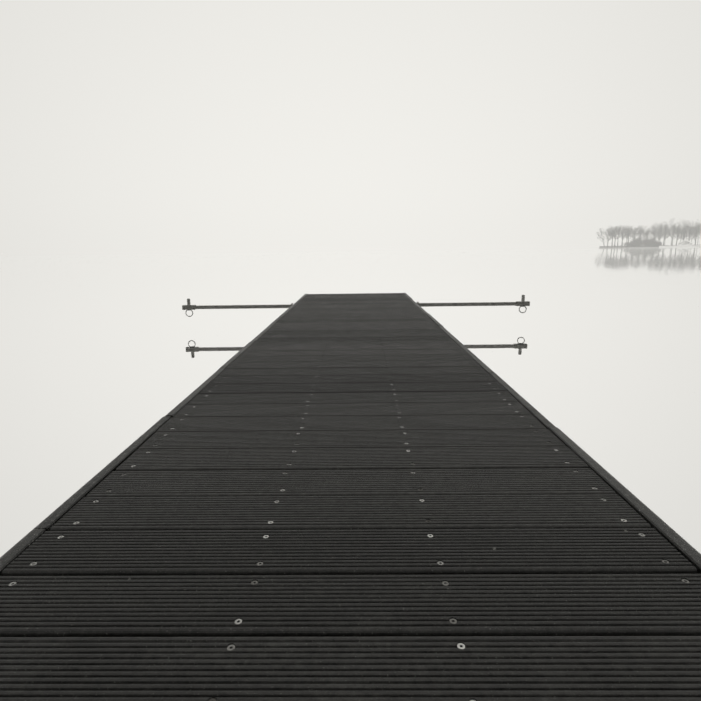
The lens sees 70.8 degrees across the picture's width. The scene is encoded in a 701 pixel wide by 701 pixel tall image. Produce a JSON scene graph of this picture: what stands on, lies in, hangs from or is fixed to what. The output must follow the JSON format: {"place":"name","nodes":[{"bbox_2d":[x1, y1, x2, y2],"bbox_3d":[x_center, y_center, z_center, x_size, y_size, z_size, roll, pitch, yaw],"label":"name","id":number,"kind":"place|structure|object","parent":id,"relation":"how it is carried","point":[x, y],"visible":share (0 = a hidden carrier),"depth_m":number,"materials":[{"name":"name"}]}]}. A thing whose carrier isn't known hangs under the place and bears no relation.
{"place":"outdoors","nodes":[
{"label":"outdoors","id":0,"kind":"place"},
{"bbox_2d":[0,293,700,700],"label":"jetty deck planks","id":1,"kind":"object","parent":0,"point":[560,577],"visible":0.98,"depth_m":1.39,"materials":[{"name":"black wood"}]},
{"bbox_2d":[9,294,689,700],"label":"screws","id":2,"kind":"object","parent":1,"relation":"in","point":[271,522],"visible":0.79,"depth_m":1.48,"materials":[{"name":"silver metal"}]},
{"bbox_2d":[0,293,700,575],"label":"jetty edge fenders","id":3,"kind":"object","parent":1,"relation":"attached to","point":[682,546],"visible":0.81,"depth_m":1.87,"materials":[{"name":"black wood"}]},
{"bbox_2d":[0,246,700,556],"bbox_3d":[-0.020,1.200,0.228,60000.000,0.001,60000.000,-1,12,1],"label":"lake water","id":4,"kind":"structure","parent":0,"point":[593,352],"depth_m":6.93,"materials":[{"name":"white liquid"}]},
{"bbox_2d":[0,0,700,253],"label":"sky","id":5,"kind":"structure","parent":0,"point":[126,125],"materials":[{"name":"white"}]},
{"bbox_2d":[599,245,677,247],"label":"island","id":6,"kind":"structure","parent":0,"point":[628,246],"depth_m":394.98,"materials":[{"name":"grey soil"}]},
{"bbox_2d":[622,236,661,246],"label":"island thicket bushes","id":7,"kind":"object","parent":6,"relation":"on","point":[650,242],"visible":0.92,"depth_m":382.50,"materials":[{"name":"grey plant"}]},
{"bbox_2d":[596,224,700,247],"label":"trees","id":8,"kind":"object","parent":6,"relation":"on","point":[659,234],"visible":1,"depth_m":380.48,"materials":[{"name":"grey plant"}]},
{"bbox_2d":[649,218,700,244],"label":"island trees","id":9,"kind":"object","parent":6,"relation":"on","point":[695,224],"visible":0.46,"depth_m":397.42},
{"bbox_2d":[659,245,700,246],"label":"island bank","id":10,"kind":"structure","parent":0,"point":[683,246],"depth_m":364.75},
{"bbox_2d":[678,240,692,245],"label":"bush","id":11,"kind":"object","parent":10,"relation":"on","point":[683,242],"depth_m":369.70,"materials":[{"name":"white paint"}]},
{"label":"jetty","id":12,"kind":"object","parent":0,"visible":0},
{"bbox_2d":[182,299,292,316],"bbox_3d":[-1.799,-0.693,7.900,1.776,0.291,0.140,-1,12,1],"label":"mooring boom","id":13,"kind":"object","parent":12,"relation":"attached to","point":[188,306],"visible":0.98,"depth_m":7.88,"materials":[{"name":"metal"}]},
{"bbox_2d":[417,295,529,312],"bbox_3d":[1.942,-0.730,7.847,1.788,0.291,0.140,-1,12,1],"label":"mooring boom","id":14,"kind":"object","parent":12,"relation":"attached to","point":[522,303],"visible":1,"depth_m":7.82,"materials":[{"name":"metal"}]}
]}

